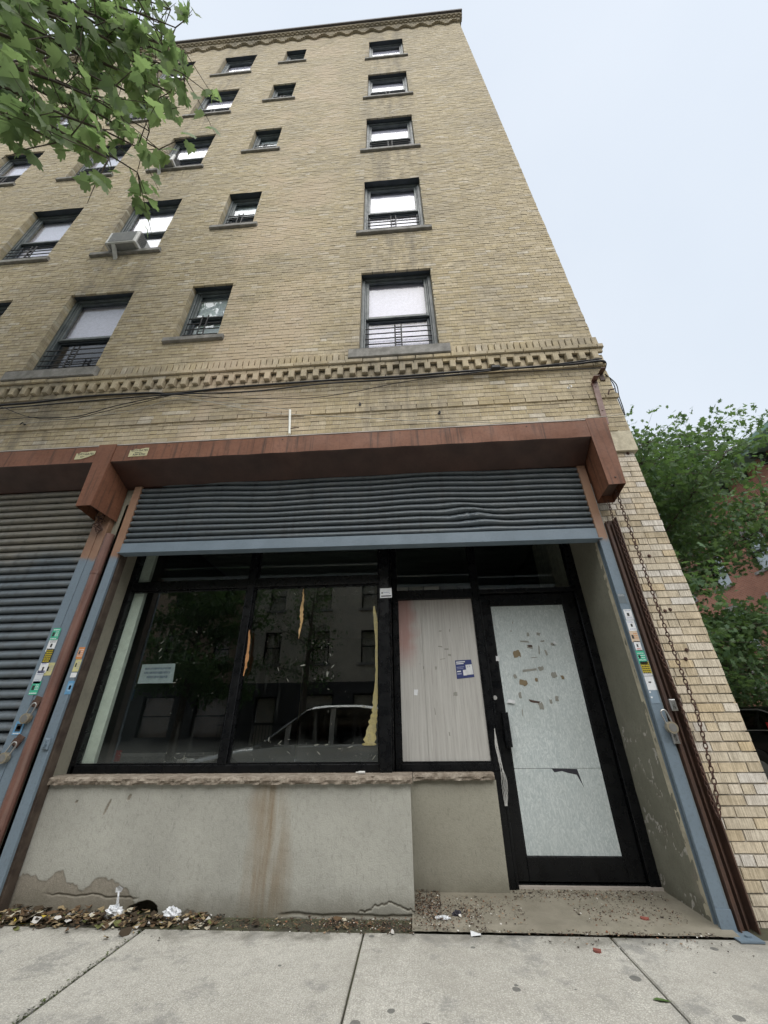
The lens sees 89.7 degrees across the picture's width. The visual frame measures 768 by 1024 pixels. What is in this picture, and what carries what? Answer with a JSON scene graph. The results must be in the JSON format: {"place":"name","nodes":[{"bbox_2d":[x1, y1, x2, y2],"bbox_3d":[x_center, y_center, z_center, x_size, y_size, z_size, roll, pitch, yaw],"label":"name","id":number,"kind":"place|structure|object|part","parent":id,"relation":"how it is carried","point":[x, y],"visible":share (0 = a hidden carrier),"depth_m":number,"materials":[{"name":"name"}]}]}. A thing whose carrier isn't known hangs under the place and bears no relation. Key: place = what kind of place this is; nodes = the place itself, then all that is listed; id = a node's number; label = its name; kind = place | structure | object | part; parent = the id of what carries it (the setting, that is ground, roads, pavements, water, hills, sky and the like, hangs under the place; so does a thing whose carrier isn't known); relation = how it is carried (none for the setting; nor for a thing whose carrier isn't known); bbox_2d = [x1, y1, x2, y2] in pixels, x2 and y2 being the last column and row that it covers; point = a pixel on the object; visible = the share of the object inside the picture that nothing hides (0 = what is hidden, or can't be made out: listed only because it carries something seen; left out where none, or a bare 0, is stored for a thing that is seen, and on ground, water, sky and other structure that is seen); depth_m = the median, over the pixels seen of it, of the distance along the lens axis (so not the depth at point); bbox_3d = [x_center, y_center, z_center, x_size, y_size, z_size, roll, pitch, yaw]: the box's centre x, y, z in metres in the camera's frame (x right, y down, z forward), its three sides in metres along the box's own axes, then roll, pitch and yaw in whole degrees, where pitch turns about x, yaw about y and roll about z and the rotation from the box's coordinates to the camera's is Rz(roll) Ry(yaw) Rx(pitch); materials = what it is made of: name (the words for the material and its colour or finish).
{"place":"outdoors","nodes":[
{"label":"outdoors","id":0,"kind":"place"},
{"bbox_2d":[0,926,767,1023],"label":"sidewalk","id":1,"kind":"structure","parent":0,"point":[209,977],"depth_m":1.73,"materials":[{"name":"concrete"}]},
{"bbox_2d":[12,930,140,1023],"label":"joint moss","id":2,"kind":"object","parent":1,"relation":"on","point":[44,1000],"visible":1,"depth_m":1.70,"materials":[{"name":"plant"}]},
{"bbox_2d":[0,0,224,237],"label":"plane tree","id":3,"kind":"object","parent":1,"relation":"on","point":[26,39],"visible":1,"depth_m":3.93,"materials":[{"name":"green plant"}]},
{"bbox_2d":[470,931,480,936],"bbox_3d":[0.497,2.285,2.090,0.056,0.009,0.046,-2,-29,3],"label":"paper scrap","id":4,"kind":"object","parent":1,"relation":"on","point":[473,933],"visible":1,"depth_m":2.08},
{"bbox_2d":[593,948,600,953],"bbox_3d":[1.062,2.187,1.922,0.036,0.012,0.022,-14,-32,23],"label":"brick chip","id":5,"kind":"object","parent":1,"relation":"on","point":[596,950],"visible":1,"depth_m":1.92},
{"bbox_2d":[653,997,670,1001],"bbox_3d":[1.132,1.989,1.572,0.071,0.005,0.022,-6,-30,10],"label":"leaf","id":6,"kind":"object","parent":1,"relation":"on","point":[656,998],"visible":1,"depth_m":1.57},
{"bbox_2d":[0,909,767,1023],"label":"sidewalk bed","id":7,"kind":"object","parent":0,"point":[306,925],"visible":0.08,"depth_m":2.20,"materials":[{"name":"soil"}]},
{"bbox_2d":[0,904,408,938],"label":"leaf litter","id":8,"kind":"object","parent":7,"relation":"on","point":[23,914],"visible":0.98,"depth_m":2.27,"materials":[{"name":"beige plant"}]},
{"bbox_2d":[104,886,123,919],"bbox_3d":[-1.623,2.371,2.341,0.117,0.155,0.060,-2,-29,3],"label":"foil scrap","id":9,"kind":"object","parent":8,"relation":"on","point":[116,909],"visible":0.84,"depth_m":2.32,"materials":[{"name":"white"}]},
{"bbox_2d":[162,905,181,920],"bbox_3d":[-1.276,2.413,2.316,0.122,0.078,0.062,-2,-29,3],"label":"foil scrap","id":10,"kind":"object","parent":8,"relation":"on","point":[171,911],"visible":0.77,"depth_m":2.31,"materials":[{"name":"white"}]},
{"bbox_2d":[4,889,753,956],"bbox_3d":[-0.318,2.421,2.336,4.306,0.043,0.792,-2,-29,3],"label":"grit","id":11,"kind":"object","parent":7,"relation":"on","point":[430,907],"visible":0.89,"depth_m":2.25,"materials":[{"name":"gravel"}]},
{"bbox_2d":[0,8,767,927],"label":"apartment building","id":12,"kind":"structure","parent":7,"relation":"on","point":[338,200],"depth_m":4.40,"materials":[{"name":"brick"}]},
{"bbox_2d":[0,302,11,316],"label":"window","id":13,"kind":"structure","parent":12,"relation":"in","point":[3,306],"depth_m":5.89,"materials":[{"name":"glass"}]},
{"bbox_2d":[0,152,42,186],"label":"window","id":14,"kind":"structure","parent":12,"relation":"in","point":[13,168],"depth_m":8.85,"materials":[{"name":"glass"}]},
{"bbox_2d":[0,208,83,264],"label":"window","id":15,"kind":"structure","parent":12,"relation":"in","point":[39,240],"depth_m":7.11,"materials":[{"name":"glass"}]},
{"bbox_2d":[37,108,69,131],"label":"window","id":16,"kind":"structure","parent":12,"relation":"in","point":[65,124],"depth_m":10.29,"materials":[{"name":"glass"}]},
{"bbox_2d":[0,533,114,845],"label":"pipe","id":17,"kind":"object","parent":12,"relation":"attached to","point":[24,763],"visible":1,"depth_m":2.91,"materials":[{"name":"metal"}]},
{"bbox_2d":[0,444,127,807],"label":"roller shutter","id":18,"kind":"object","parent":12,"relation":"attached to","point":[60,509],"visible":0.97,"depth_m":3.54,"materials":[{"name":"grey paint"}]},
{"bbox_2d":[0,733,24,763],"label":"padlock","id":19,"kind":"object","parent":18,"relation":"hanging from","point":[5,756],"visible":1,"depth_m":2.73,"materials":[{"name":"gold metal"}]},
{"bbox_2d":[11,721,23,734],"bbox_3d":[-2.670,1.577,2.817,0.067,0.088,0.002,-2,-29,3],"label":"sticker","id":20,"kind":"object","parent":18,"relation":"attached to","point":[18,728],"visible":0.95,"depth_m":2.81,"materials":[{"name":"blue paper"}]},
{"bbox_2d":[19,696,42,723],"bbox_3d":[-2.609,1.462,2.851,0.068,0.184,0.034,10,-28,10],"label":"padlock","id":21,"kind":"object","parent":18,"relation":"hanging from","point":[26,717],"visible":1,"depth_m":2.84,"materials":[{"name":"gold metal"}]},
{"bbox_2d":[28,681,41,694],"bbox_3d":[-2.667,1.345,2.947,0.067,0.094,0.002,-2,-29,3],"label":"sticker","id":22,"kind":"object","parent":18,"relation":"attached to","point":[34,689],"visible":1,"depth_m":2.95,"materials":[{"name":"green paper"}]},
{"bbox_2d":[32,670,43,683],"bbox_3d":[-2.675,1.277,2.986,0.065,0.094,0.002,-2,-29,3],"label":"sticker","id":23,"kind":"object","parent":18,"relation":"attached to","point":[38,676],"visible":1,"depth_m":2.99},
{"bbox_2d":[37,662,49,672],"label":"sticker","id":24,"kind":"object","parent":18,"relation":"attached to","point":[43,666],"visible":1,"depth_m":3.02,"materials":[{"name":"white paper"}]},
{"bbox_2d":[41,649,53,662],"bbox_3d":[-2.667,1.143,3.061,0.065,0.104,0.002,-2,-29,3],"label":"sticker","id":25,"kind":"object","parent":18,"relation":"attached to","point":[47,657],"visible":1,"depth_m":3.06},
{"bbox_2d":[43,663,54,675],"bbox_3d":[-2.614,1.227,3.014,0.058,0.094,0.002,-2,-29,3],"label":"sticker","id":26,"kind":"object","parent":18,"relation":"attached to","point":[49,670],"visible":1,"depth_m":3.01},
{"bbox_2d":[45,639,57,651],"bbox_3d":[-2.673,1.073,3.101,0.067,0.094,0.002,-2,-29,3],"label":"sticker","id":27,"kind":"object","parent":18,"relation":"attached to","point":[51,644],"visible":1,"depth_m":3.10,"materials":[{"name":"white paper"}]},
{"bbox_2d":[49,628,61,639],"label":"sticker","id":28,"kind":"object","parent":18,"relation":"attached to","point":[55,633],"visible":1,"depth_m":3.15,"materials":[{"name":"green paper"}]},
{"bbox_2d":[74,451,95,459],"bbox_3d":[-2.912,-0.553,3.757,0.190,0.095,0.003,-2,-29,3],"label":"sign label","id":29,"kind":"object","parent":18,"relation":"attached to","point":[81,455],"visible":1,"depth_m":3.76,"materials":[{"name":"paper"}]},
{"bbox_2d":[0,292,132,381],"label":"window","id":30,"kind":"structure","parent":12,"relation":"in","point":[77,346],"depth_m":5.58,"materials":[{"name":"glass"}]},
{"bbox_2d":[0,395,168,419],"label":"cable","id":31,"kind":"object","parent":12,"relation":"attached to","point":[83,414],"visible":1,"depth_m":4.43,"materials":[{"name":"rubber"}]},
{"bbox_2d":[0,395,171,419],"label":"cable","id":32,"kind":"object","parent":12,"relation":"attached to","point":[94,413],"visible":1,"depth_m":4.42,"materials":[{"name":"rubber"}]},
{"bbox_2d":[55,144,131,181],"bbox_3d":[-6.106,-7.518,8.376,1.195,1.790,0.264,-2,-29,3],"label":"window","id":33,"kind":"structure","parent":12,"relation":"in","point":[120,154],"depth_m":8.60,"materials":[{"name":"glass"}]},
{"bbox_2d":[105,231,149,259],"bbox_3d":[-4.200,-4.275,6.287,0.513,0.548,0.290,-2,-29,3],"label":"air conditioner","id":34,"kind":"object","parent":12,"relation":"attached to","point":[114,242],"visible":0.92,"depth_m":6.20,"materials":[{"name":"white plastic"}]},
{"bbox_2d":[89,199,181,257],"bbox_3d":[-4.181,-4.913,6.759,1.183,1.845,0.264,-2,-29,3],"label":"window","id":35,"kind":"structure","parent":12,"relation":"in","point":[160,220],"depth_m":7.06,"materials":[{"name":"glass"}]},
{"bbox_2d":[106,97,168,125],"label":"window","id":36,"kind":"structure","parent":12,"relation":"in","point":[134,119],"depth_m":9.50,"materials":[{"name":"glass"}]},
{"bbox_2d":[2,399,288,425],"bbox_3d":[-2.898,-1.155,4.409,3.760,0.280,0.006,-2,-29,3],"label":"cable","id":37,"kind":"object","parent":12,"relation":"attached to","point":[147,406],"visible":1,"depth_m":4.41,"materials":[{"name":"rubber"}]},
{"bbox_2d":[137,664,174,683],"bbox_3d":[-1.943,1.384,3.307,0.310,0.155,0.002,-2,-29,3],"label":"paper notice","id":38,"kind":"object","parent":12,"relation":"attached to","point":[156,673],"visible":1,"depth_m":3.31,"materials":[{"name":"white"}]},
{"bbox_2d":[157,154,180,174],"bbox_3d":[-4.391,-6.981,7.802,0.389,0.534,0.256,-2,-29,3],"label":"air conditioner","id":39,"kind":"object","parent":12,"relation":"attached to","point":[174,160],"visible":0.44,"depth_m":7.74,"materials":[{"name":"white plastic"}]},
{"bbox_2d":[158,61,195,82],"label":"window","id":40,"kind":"structure","parent":12,"relation":"in","point":[162,76],"depth_m":11.70,"materials":[{"name":"glass"}]},
{"bbox_2d":[145,136,214,172],"bbox_3d":[-4.211,-7.598,8.270,1.183,1.790,0.264,-2,-29,3],"label":"window","id":41,"kind":"structure","parent":12,"relation":"in","point":[202,144],"depth_m":8.59,"materials":[{"name":"glass"}]},
{"bbox_2d":[161,285,232,343],"bbox_3d":[-2.429,-2.395,5.998,0.810,1.300,1.642,-2,-29,3],"label":"window","id":42,"kind":"structure","parent":12,"relation":"in","point":[204,318],"depth_m":5.47,"materials":[{"name":"glass"}]},
{"bbox_2d":[182,90,238,117],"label":"window","id":43,"kind":"structure","parent":12,"relation":"in","point":[227,97],"depth_m":10.12,"materials":[{"name":"glass"}]},
{"bbox_2d":[66,549,378,773],"bbox_3d":[-1.254,1.005,3.439,2.432,2.195,0.070,-2,-29,3],"label":"shop window frame","id":44,"kind":"structure","parent":12,"relation":"in","point":[254,583],"depth_m":3.22,"materials":[{"name":"black metal"}]},
{"bbox_2d":[209,55,256,76],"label":"window","id":45,"kind":"structure","parent":12,"relation":"in","point":[235,65],"depth_m":11.64,"materials":[{"name":"glass"}]},
{"bbox_2d":[209,192,261,229],"bbox_3d":[-2.457,-4.895,7.404,0.810,1.278,1.642,-2,-29,3],"label":"window","id":46,"kind":"structure","parent":12,"relation":"in","point":[242,209],"depth_m":7.03,"materials":[{"name":"glass"}]},
{"bbox_2d":[243,630,249,675],"bbox_3d":[-1.159,1.193,3.280,0.040,0.373,0.010,-2,-29,3],"label":"tape strip","id":47,"kind":"object","parent":12,"relation":"attached to","point":[247,656],"visible":1,"depth_m":3.27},
{"bbox_2d":[241,127,281,153],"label":"window","id":48,"kind":"structure","parent":12,"relation":"in","point":[265,141],"depth_m":8.56,"materials":[{"name":"glass"}]},
{"bbox_2d":[262,84,295,101],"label":"window","id":49,"kind":"structure","parent":12,"relation":"in","point":[284,92],"depth_m":10.07,"materials":[{"name":"glass"}]},
{"bbox_2d":[288,409,290,434],"bbox_3d":[-1.016,-0.973,4.157,0.059,0.346,0.026,-2,-29,3],"label":"pvc pipe","id":50,"kind":"object","parent":12,"relation":"attached to","point":[289,429],"visible":1,"depth_m":4.13,"materials":[{"name":"white paint"}]},
{"bbox_2d":[278,49,306,63],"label":"window","id":51,"kind":"structure","parent":12,"relation":"in","point":[295,56],"depth_m":11.54,"materials":[{"name":"glass"}]},
{"bbox_2d":[0,358,601,408],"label":"cable","id":52,"kind":"object","parent":12,"relation":"attached to","point":[299,385],"visible":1,"depth_m":4.37,"materials":[{"name":"rubber"}]},
{"bbox_2d":[491,365,504,370],"bbox_3d":[1.257,-1.594,4.256,0.145,0.044,0.050,-2,-29,3],"label":"junction box","id":53,"kind":"object","parent":52,"relation":"attached to","point":[495,367],"visible":1,"depth_m":4.25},
{"bbox_2d":[298,589,303,638],"bbox_3d":[-0.736,0.904,3.454,0.040,0.444,0.010,-2,-29,3],"label":"tape strip","id":54,"kind":"object","parent":12,"relation":"attached to","point":[301,613],"visible":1,"depth_m":3.45,"materials":[{"name":"paper"}]},
{"bbox_2d":[0,360,606,405],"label":"cable","id":55,"kind":"object","parent":12,"relation":"attached to","point":[295,382],"visible":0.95,"depth_m":4.41,"materials":[{"name":"rubber"}]},
{"bbox_2d":[362,606,377,745],"bbox_3d":[-0.104,1.303,3.180,0.135,1.065,0.010,-2,-29,3],"label":"tape strip","id":56,"kind":"object","parent":12,"relation":"attached to","point":[369,739],"visible":0.99,"depth_m":3.04,"materials":[{"name":"paper"}]},
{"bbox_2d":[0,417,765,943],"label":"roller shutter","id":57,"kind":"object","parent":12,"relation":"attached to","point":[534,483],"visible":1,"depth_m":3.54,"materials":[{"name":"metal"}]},
{"bbox_2d":[42,738,51,749],"bbox_3d":[-2.400,1.647,2.737,0.040,0.070,0.034,-2,-29,3],"label":"hasp","id":58,"kind":"object","parent":57,"relation":"attached to","point":[46,743],"visible":1,"depth_m":2.73,"materials":[{"name":"blue paint"}]},
{"bbox_2d":[64,681,74,693],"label":"sticker","id":59,"kind":"object","parent":57,"relation":"attached to","point":[69,687],"visible":1,"depth_m":2.93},
{"bbox_2d":[72,659,81,671],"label":"sticker","id":60,"kind":"object","parent":57,"relation":"attached to","point":[76,665],"visible":1,"depth_m":3.01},
{"bbox_2d":[76,647,84,658],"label":"sticker","id":61,"kind":"object","parent":57,"relation":"attached to","point":[80,652],"visible":1,"depth_m":3.05,"materials":[{"name":"orange paper"}]},
{"bbox_2d":[128,448,148,456],"bbox_3d":[-2.371,-0.579,3.728,0.185,0.100,0.003,-2,-29,3],"label":"sign label","id":62,"kind":"object","parent":57,"relation":"attached to","point":[140,452],"visible":1,"depth_m":3.73,"materials":[{"name":"paper"}]},
{"bbox_2d":[617,594,626,602],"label":"sticker","id":63,"kind":"object","parent":57,"relation":"attached to","point":[621,598],"visible":1,"depth_m":2.97,"materials":[{"name":"white paper"}]},
{"bbox_2d":[623,609,633,619],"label":"sticker","id":64,"kind":"object","parent":57,"relation":"attached to","point":[628,614],"visible":1,"depth_m":2.91,"materials":[{"name":"white paper"}]},
{"bbox_2d":[626,620,636,630],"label":"sticker","id":65,"kind":"object","parent":57,"relation":"attached to","point":[631,625],"visible":1,"depth_m":2.87,"materials":[{"name":"white paper"}]},
{"bbox_2d":[629,631,639,641],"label":"sticker","id":66,"kind":"object","parent":57,"relation":"attached to","point":[634,636],"visible":1,"depth_m":2.83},
{"bbox_2d":[634,641,642,650],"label":"sticker","id":67,"kind":"object","parent":57,"relation":"attached to","point":[638,647],"visible":1,"depth_m":2.80,"materials":[{"name":"white paper"}]},
{"bbox_2d":[635,650,646,663],"bbox_3d":[1.843,1.038,2.761,0.058,0.094,0.002,-2,-29,3],"label":"sticker","id":68,"kind":"object","parent":57,"relation":"attached to","point":[641,656],"visible":1,"depth_m":2.76,"materials":[{"name":"green paper"}]},
{"bbox_2d":[641,661,651,674],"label":"sticker","id":69,"kind":"object","parent":57,"relation":"attached to","point":[646,668],"visible":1,"depth_m":2.72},
{"bbox_2d":[643,673,656,689],"bbox_3d":[1.849,1.178,2.682,0.058,0.109,0.002,-2,-29,3],"label":"sticker","id":70,"kind":"object","parent":57,"relation":"attached to","point":[650,682],"visible":1,"depth_m":2.68,"materials":[{"name":"white paper"}]},
{"bbox_2d":[648,690,659,702],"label":"sticker","id":71,"kind":"object","parent":57,"relation":"attached to","point":[653,695],"visible":1,"depth_m":2.64,"materials":[{"name":"blue paper"}]},
{"bbox_2d":[607,500,720,820],"bbox_3d":[1.941,0.839,2.776,0.044,2.187,0.044,-2,-29,3],"label":"chain","id":72,"kind":"object","parent":57,"relation":"hanging from","point":[702,771],"visible":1,"depth_m":2.64,"materials":[{"name":"metal"}]},
{"bbox_2d":[615,489,721,816],"bbox_3d":[1.977,0.786,2.781,0.102,2.249,0.025,-2,-29,3],"label":"chain","id":73,"kind":"object","parent":57,"relation":"hanging from","point":[698,721],"visible":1,"depth_m":2.61,"materials":[{"name":"metal"}]},
{"bbox_2d":[660,709,678,733],"bbox_3d":[1.864,1.371,2.530,0.068,0.144,0.034,-13,-29,-3],"label":"padlock","id":74,"kind":"object","parent":57,"relation":"hanging from","point":[672,727],"visible":1,"depth_m":2.50,"materials":[{"name":"gold metal"}]},
{"bbox_2d":[668,699,678,710],"bbox_3d":[1.946,1.295,2.589,0.040,0.070,0.034,-2,-29,3],"label":"hasp","id":75,"kind":"object","parent":57,"relation":"attached to","point":[672,704],"visible":1,"depth_m":2.59,"materials":[{"name":"metal"}]},
{"bbox_2d":[670,733,680,743],"bbox_3d":[1.892,1.462,2.499,0.040,0.070,0.034,-2,-29,3],"label":"hasp","id":76,"kind":"object","parent":57,"relation":"attached to","point":[675,738],"visible":0.88,"depth_m":2.49,"materials":[{"name":"metal"}]},
{"bbox_2d":[380,588,391,597],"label":"alarm sticker","id":77,"kind":"object","parent":12,"relation":"attached to","point":[385,592],"visible":1,"depth_m":3.43,"materials":[{"name":"white paper"}]},
{"bbox_2d":[365,39,407,60],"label":"window","id":78,"kind":"structure","parent":12,"relation":"in","point":[388,48],"depth_m":11.40,"materials":[{"name":"glass"}]},
{"bbox_2d":[363,71,412,99],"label":"window","id":79,"kind":"structure","parent":12,"relation":"in","point":[388,85],"depth_m":9.88,"materials":[{"name":"glass"}]},
{"bbox_2d":[182,368,598,398],"bbox_3d":[-0.037,-1.400,4.307,4.850,0.228,0.007,-2,-29,3],"label":"cable","id":80,"kind":"object","parent":12,"relation":"attached to","point":[388,384],"visible":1,"depth_m":4.30,"materials":[{"name":"rubber"}]},
{"bbox_2d":[360,115,420,152],"bbox_3d":[0.121,-7.782,8.029,1.177,1.790,0.264,-2,-29,3],"label":"window","id":81,"kind":"structure","parent":12,"relation":"in","point":[392,133],"depth_m":8.32,"materials":[{"name":"glass"}]},
{"bbox_2d":[356,177,431,235],"bbox_3d":[0.151,-5.097,6.518,1.177,1.845,0.264,-2,-29,3],"label":"window","id":82,"kind":"structure","parent":12,"relation":"in","point":[390,206],"depth_m":6.74,"materials":[{"name":"glass"}]},
{"bbox_2d":[172,395,622,422],"bbox_3d":[-0.019,-1.155,4.180,4.889,0.705,0.007,-2,-29,3],"label":"cable","id":83,"kind":"object","parent":12,"relation":"attached to","point":[396,419],"visible":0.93,"depth_m":4.06,"materials":[{"name":"rubber"}]},
{"bbox_2d":[348,268,450,360],"bbox_3d":[0.178,-2.593,5.091,1.207,1.893,0.297,-2,-29,3],"label":"window","id":84,"kind":"structure","parent":12,"relation":"in","point":[398,316],"depth_m":5.17,"materials":[{"name":"glass"}]},
{"bbox_2d":[455,660,473,678],"bbox_3d":[0.694,1.351,3.316,0.151,0.154,0.002,-2,-29,3],"label":"flyer","id":85,"kind":"object","parent":12,"relation":"attached to","point":[464,668],"visible":1,"depth_m":3.31,"materials":[{"name":"blue paper"}]},
{"bbox_2d":[494,728,507,805],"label":"hanging strings","id":86,"kind":"object","parent":12,"relation":"hanging from","point":[505,785],"visible":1,"depth_m":2.92,"materials":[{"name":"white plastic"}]},
{"bbox_2d":[480,593,646,882],"bbox_3d":[1.349,1.662,3.150,0.868,2.034,0.090,-2,-29,3],"label":"shop door","id":87,"kind":"structure","parent":12,"relation":"in","point":[571,822],"depth_m":3.04,"materials":[{"name":"glass"}]},
{"bbox_2d":[591,375,608,424],"bbox_3d":[2.237,-1.154,3.982,0.105,0.618,0.110,-2,-29,3],"label":"bracket","id":88,"kind":"object","parent":12,"relation":"attached to","point":[599,400],"visible":0.97,"depth_m":4.03,"materials":[{"name":"metal"}]},
{"bbox_2d":[598,367,605,380],"bbox_3d":[2.364,-1.503,4.169,0.050,0.140,0.090,-2,-29,3],"label":"bracket","id":89,"kind":"object","parent":12,"relation":"attached to","point":[600,373],"visible":1,"depth_m":4.18,"materials":[{"name":"brown metal"}]},
{"bbox_2d":[606,375,623,413],"bbox_3d":[2.473,-1.264,4.117,0.172,0.495,0.035,26,-39,-38],"label":"cable","id":90,"kind":"object","parent":12,"relation":"attached to","point":[616,392],"visible":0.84,"depth_m":4.17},
{"bbox_2d":[607,375,624,414],"bbox_3d":[2.483,-1.266,4.113,0.182,0.496,0.048,24,-37,-36],"label":"cable","id":91,"kind":"object","parent":12,"relation":"attached to","point":[618,394],"visible":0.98,"depth_m":4.17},
{"bbox_2d":[604,522,744,932],"bbox_3d":[1.925,1.195,2.714,0.043,2.500,0.105,-2,-29,3],"label":"steel angle","id":92,"kind":"object","parent":12,"relation":"attached to","point":[710,839],"visible":0.61,"depth_m":2.47,"materials":[{"name":"metal"}]},
{"bbox_2d":[607,517,761,934],"bbox_3d":[1.991,1.176,2.731,0.046,2.550,0.085,-2,-29,3],"label":"steel angle","id":93,"kind":"object","parent":12,"relation":"attached to","point":[739,891],"visible":0.79,"depth_m":2.47,"materials":[{"name":"metal"}]},
{"bbox_2d":[412,889,739,937],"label":"entrance slab","id":94,"kind":"structure","parent":7,"relation":"on","point":[542,914],"depth_m":2.26,"materials":[{"name":"concrete"}]},
{"bbox_2d":[434,915,450,919],"bbox_3d":[0.337,2.346,2.230,0.101,0.018,0.049,-2,-29,3],"label":"foil scrap","id":95,"kind":"object","parent":94,"relation":"on","point":[444,917],"visible":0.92,"depth_m":2.23,"materials":[{"name":"white"}]},
{"bbox_2d":[452,909,461,916],"bbox_3d":[0.427,2.361,2.268,0.058,0.030,0.035,-2,-29,3],"label":"black scrap","id":96,"kind":"object","parent":94,"relation":"on","point":[455,912],"visible":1,"depth_m":2.26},
{"bbox_2d":[640,916,648,920],"bbox_3d":[1.482,2.312,2.193,0.043,0.012,0.022,-14,-32,23],"label":"brick chip","id":97,"kind":"object","parent":94,"relation":"on","point":[644,918],"visible":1,"depth_m":2.19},
{"bbox_2d":[32,0,767,514],"label":"sky","id":98,"kind":"structure","parent":0,"point":[636,131],"materials":[{"name":"white"}]},
{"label":"ground","id":99,"kind":"structure","parent":0,"visible":0},
{"bbox_2d":[625,398,767,706],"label":"oak tree","id":100,"kind":"object","parent":99,"relation":"on","point":[676,482],"visible":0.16,"depth_m":9.59,"materials":[{"name":"green plant"}]},
{"bbox_2d":[665,421,767,705],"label":"brick house","id":101,"kind":"structure","parent":99,"relation":"on","point":[754,584],"depth_m":18.06,"materials":[{"name":"red brick"}]},
{"bbox_2d":[710,561,733,592],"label":"window","id":102,"kind":"structure","parent":101,"relation":"in","point":[727,579],"depth_m":19.90,"materials":[{"name":"glass"}]},
{"bbox_2d":[724,602,763,650],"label":"window","id":103,"kind":"structure","parent":101,"relation":"in","point":[730,607],"depth_m":19.06,"materials":[{"name":"black metal"}]},
{"bbox_2d":[739,526,767,574],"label":"window","id":104,"kind":"structure","parent":101,"relation":"in","point":[763,563],"depth_m":17.68,"materials":[{"name":"glass"}]},
{"bbox_2d":[737,706,767,778],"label":"parked car","id":105,"kind":"object","parent":99,"relation":"on","point":[755,719],"visible":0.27,"depth_m":8.05,"materials":[{"name":"black paint"}]},
{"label":"windows","id":106,"kind":"part","parent":105,"relation":"part of","materials":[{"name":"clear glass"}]}
]}

